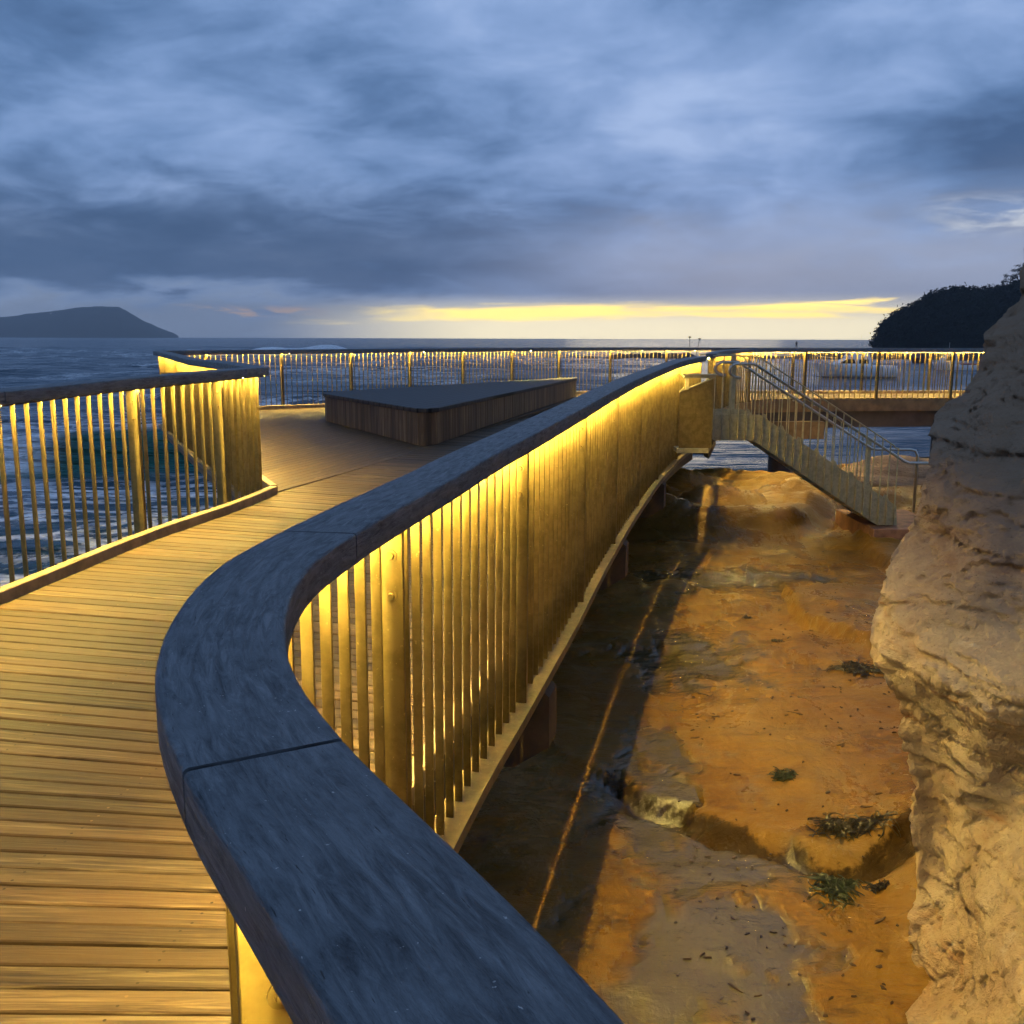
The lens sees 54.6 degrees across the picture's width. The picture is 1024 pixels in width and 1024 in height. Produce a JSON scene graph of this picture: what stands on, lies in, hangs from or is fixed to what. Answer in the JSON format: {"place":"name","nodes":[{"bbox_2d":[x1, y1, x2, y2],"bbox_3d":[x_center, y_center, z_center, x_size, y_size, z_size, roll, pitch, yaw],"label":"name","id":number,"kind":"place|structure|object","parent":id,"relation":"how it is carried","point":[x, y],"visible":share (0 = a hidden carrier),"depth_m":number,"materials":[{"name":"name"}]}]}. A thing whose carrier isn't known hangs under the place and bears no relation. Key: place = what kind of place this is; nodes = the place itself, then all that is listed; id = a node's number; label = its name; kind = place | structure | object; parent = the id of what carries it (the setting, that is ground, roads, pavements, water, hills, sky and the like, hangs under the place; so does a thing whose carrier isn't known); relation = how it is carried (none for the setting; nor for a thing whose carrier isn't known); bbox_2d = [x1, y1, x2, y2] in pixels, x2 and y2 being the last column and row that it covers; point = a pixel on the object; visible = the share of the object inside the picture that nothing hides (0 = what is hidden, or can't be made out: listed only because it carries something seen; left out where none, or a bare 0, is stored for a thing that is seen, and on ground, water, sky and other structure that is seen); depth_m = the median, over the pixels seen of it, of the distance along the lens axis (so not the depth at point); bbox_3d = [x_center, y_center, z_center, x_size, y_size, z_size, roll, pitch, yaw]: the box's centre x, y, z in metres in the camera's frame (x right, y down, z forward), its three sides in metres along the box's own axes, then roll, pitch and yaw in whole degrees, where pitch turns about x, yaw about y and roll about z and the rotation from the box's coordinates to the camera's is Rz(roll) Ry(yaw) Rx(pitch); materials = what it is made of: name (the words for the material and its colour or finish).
{"place":"outdoors","nodes":[
{"label":"outdoors","id":0,"kind":"place"},
{"bbox_2d":[0,306,178,337],"bbox_3d":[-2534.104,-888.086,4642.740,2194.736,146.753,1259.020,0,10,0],"label":"distant headland hill","id":1,"kind":"structure","parent":0,"point":[98,322],"depth_m":4156.67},
{"bbox_2d":[259,394,580,492],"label":"platform path","id":2,"kind":"structure","parent":0,"point":[302,446],"depth_m":12.04,"materials":[{"name":"brown wood"}]},
{"bbox_2d":[323,378,577,445],"bbox_3d":[-1.099,-1.885,17.154,2.790,0.535,9.999,3,10,14],"label":"platform seat","id":3,"kind":"object","parent":2,"relation":"on","point":[427,415],"visible":0.99,"depth_m":14.22,"materials":[{"name":"wood"}]},
{"bbox_2d":[0,337,979,586],"bbox_3d":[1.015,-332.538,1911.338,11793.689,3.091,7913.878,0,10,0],"label":"sea water","id":4,"kind":"structure","parent":0,"point":[28,361],"depth_m":90.06,"materials":[{"name":"blue liquid"}]},
{"bbox_2d":[813,336,897,378],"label":"motor cruiser","id":5,"kind":"object","parent":4,"relation":"on","point":[848,367],"visible":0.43,"depth_m":101.33,"materials":[{"name":"white plastic"}]},
{"bbox_2d":[839,359,855,363],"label":"cabin window","id":6,"kind":"structure","parent":5,"relation":"in","point":[849,360],"depth_m":101.33,"materials":[{"name":"black glass"}]},
{"bbox_2d":[859,359,868,363],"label":"cabin window","id":7,"kind":"structure","parent":5,"relation":"in","point":[865,360],"depth_m":101.25,"materials":[{"name":"black glass"}]},
{"bbox_2d":[911,354,928,362],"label":"dinghy","id":8,"kind":"object","parent":4,"relation":"on","point":[918,358],"visible":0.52,"depth_m":164.67,"materials":[{"name":"white"}]},
{"bbox_2d":[932,345,979,369],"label":"fishing boat","id":9,"kind":"object","parent":4,"relation":"on","point":[964,366],"visible":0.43,"depth_m":122.39,"materials":[{"name":"fabric"}]},
{"bbox_2d":[0,0,1023,339],"label":"sky","id":10,"kind":"structure","parent":0,"point":[483,169],"materials":[{"name":"blue"}]},
{"bbox_2d":[603,352,694,358],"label":"reef hill","id":11,"kind":"structure","parent":0,"point":[673,355],"depth_m":191.17,"materials":[{"name":"black stone"}]},
{"bbox_2d":[458,457,930,1023],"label":"rock ground","id":12,"kind":"structure","parent":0,"point":[588,831],"depth_m":7.02,"materials":[{"name":"brown stone"}]},
{"bbox_2d":[167,406,936,821],"bbox_3d":[1.115,0.694,13.599,14.816,3.535,32.826,6,12,31],"label":"boardwalk frame","id":13,"kind":"object","parent":12,"relation":"on","point":[537,734],"visible":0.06,"depth_m":10.89,"materials":[{"name":"wood"}]},
{"bbox_2d":[0,367,276,604],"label":"railing","id":14,"kind":"object","parent":13,"relation":"attached to","point":[130,386],"visible":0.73,"depth_m":6.31,"materials":[{"name":"beige wood"}]},
{"bbox_2d":[153,351,277,498],"bbox_3d":[-3.888,-1.278,12.203,0.206,1.281,8.933,-4,11,-24],"label":"railing","id":15,"kind":"object","parent":13,"relation":"attached to","point":[170,362],"visible":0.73,"depth_m":11.25,"materials":[{"name":"beige wood"}]},
{"bbox_2d":[160,347,694,424],"bbox_3d":[-1.048,-2.671,20.009,12.178,1.260,1.220,-7,12,-34],"label":"railing","id":16,"kind":"object","parent":13,"relation":"attached to","point":[281,352],"visible":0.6,"depth_m":19.49,"materials":[{"name":"beige wood"}]},
{"bbox_2d":[155,356,705,1023],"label":"railing","id":17,"kind":"object","parent":13,"relation":"attached to","point":[349,886],"visible":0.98,"depth_m":1.57,"materials":[{"name":"beige wood"}]},
{"bbox_2d":[674,374,717,458],"bbox_3d":[2.194,-1.160,11.923,0.460,1.004,0.510,0,10,0],"label":"railing box","id":18,"kind":"object","parent":17,"relation":"attached to","point":[696,418],"visible":1,"depth_m":11.73,"materials":[{"name":"brown wood"}]},
{"bbox_2d":[695,347,984,393],"bbox_3d":[9.862,-3.197,23.138,11.332,1.240,0.470,0,10,-3],"label":"railing","id":19,"kind":"object","parent":13,"relation":"attached to","point":[699,349],"visible":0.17,"depth_m":22.91,"materials":[{"name":"beige wood"}]},
{"bbox_2d":[706,349,983,413],"bbox_3d":[8.174,-2.608,20.027,13.652,1.334,3.728,-5,11,-28],"label":"railing","id":20,"kind":"object","parent":13,"relation":"attached to","point":[885,404],"visible":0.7,"depth_m":20.91,"materials":[{"name":"beige wood"}]},
{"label":"boardwalk underlay","id":21,"kind":"structure","parent":13,"relation":"on","visible":0},
{"bbox_2d":[0,393,963,1023],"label":"boardwalk path","id":22,"kind":"structure","parent":21,"relation":"on","point":[112,907],"depth_m":3.22,"materials":[{"name":"brown wood"}]},
{"bbox_2d":[766,636,790,642],"bbox_3d":[2.740,1.310,10.176,0.272,0.048,0.111,0,10,0],"label":"seaweed clump","id":23,"kind":"object","parent":12,"relation":"on","point":[776,640],"visible":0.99,"depth_m":10.17,"materials":[{"name":"green plant"}]},
{"bbox_2d":[767,766,797,781],"bbox_3d":[1.954,1.893,7.154,0.203,0.044,0.218,6,12,31],"label":"seaweed clump","id":24,"kind":"object","parent":12,"relation":"on","point":[782,775],"visible":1,"depth_m":7.14,"materials":[{"name":"green plant"}]},
{"bbox_2d":[673,548,898,1020],"bbox_3d":[2.723,1.451,9.492,2.505,0.423,10.443,2,10,12],"label":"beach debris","id":25,"kind":"object","parent":12,"relation":"on","point":[785,944],"visible":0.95,"depth_m":6.09,"materials":[{"name":"brown stone"}]},
{"bbox_2d":[698,354,927,524],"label":"stairs","id":26,"kind":"structure","parent":12,"relation":"on","point":[831,479],"depth_m":14.40,"materials":[{"name":"metal"}]},
{"bbox_2d":[798,873,865,914],"bbox_3d":[1.860,2.227,5.773,0.367,0.176,0.685,9,13,40],"label":"seaweed clump","id":27,"kind":"object","parent":12,"relation":"on","point":[832,885],"visible":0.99,"depth_m":5.73,"materials":[{"name":"green plant"}]},
{"bbox_2d":[817,659,883,677],"bbox_3d":[3.205,1.450,9.188,0.667,0.066,0.480,6,11,28],"label":"seaweed clump","id":28,"kind":"object","parent":12,"relation":"on","point":[856,667],"visible":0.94,"depth_m":9.19,"materials":[{"name":"green plant"}]},
{"bbox_2d":[805,811,900,843],"bbox_3d":[2.193,1.988,6.389,0.575,0.147,0.404,2,10,13],"label":"seaweed clump","id":29,"kind":"object","parent":12,"relation":"on","point":[840,825],"visible":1,"depth_m":6.38,"materials":[{"name":"green plant"}]},
{"bbox_2d":[835,509,915,539],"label":"concrete plinth","id":30,"kind":"structure","parent":12,"relation":"on","point":[850,521],"depth_m":14.93,"materials":[{"name":"grey concrete"}]},
{"bbox_2d":[863,879,889,893],"bbox_3d":[2.103,2.160,5.721,0.149,0.058,0.126,4,11,19],"label":"seaweed clump","id":31,"kind":"object","parent":12,"relation":"on","point":[879,887],"visible":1,"depth_m":5.73,"materials":[{"name":"plant"}]},
{"bbox_2d":[841,455,930,486],"bbox_3d":[7.194,-0.379,18.443,2.784,1.395,1.741,0,10,0],"label":"boulder","id":32,"kind":"object","parent":12,"relation":"on","point":[906,475],"visible":0.2,"depth_m":17.80,"materials":[{"name":"stone"}]},
{"bbox_2d":[706,355,790,358],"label":"reef hill","id":33,"kind":"structure","parent":0,"point":[782,357],"depth_m":197.81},
{"bbox_2d":[795,352,982,359],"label":"reef hill","id":34,"kind":"structure","parent":0,"point":[913,356],"depth_m":193.43,"materials":[{"name":"black stone"}]},
{"bbox_2d":[869,264,1023,1023],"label":"cliff","id":35,"kind":"structure","parent":0,"point":[946,654],"depth_m":5.12,"materials":[{"name":"stone"}]},
{"bbox_2d":[874,283,1020,347],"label":"headland hill","id":36,"kind":"structure","parent":0,"point":[943,345],"depth_m":381.80,"materials":[{"name":"plant"}]},
{"bbox_2d":[868,278,1021,347],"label":"headland forest","id":37,"kind":"object","parent":36,"relation":"on","point":[903,313],"visible":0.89,"depth_m":388.33,"materials":[{"name":"plant"}]},
{"bbox_2d":[1004,274,1016,281],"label":"tree","id":38,"kind":"object","parent":36,"relation":"on","point":[1010,279],"visible":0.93,"depth_m":422.02,"materials":[{"name":"plant"}]},
{"bbox_2d":[1011,268,1019,280],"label":"tree","id":39,"kind":"object","parent":36,"relation":"on","point":[1016,274],"visible":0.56,"depth_m":422.38,"materials":[{"name":"plant"}]}
]}

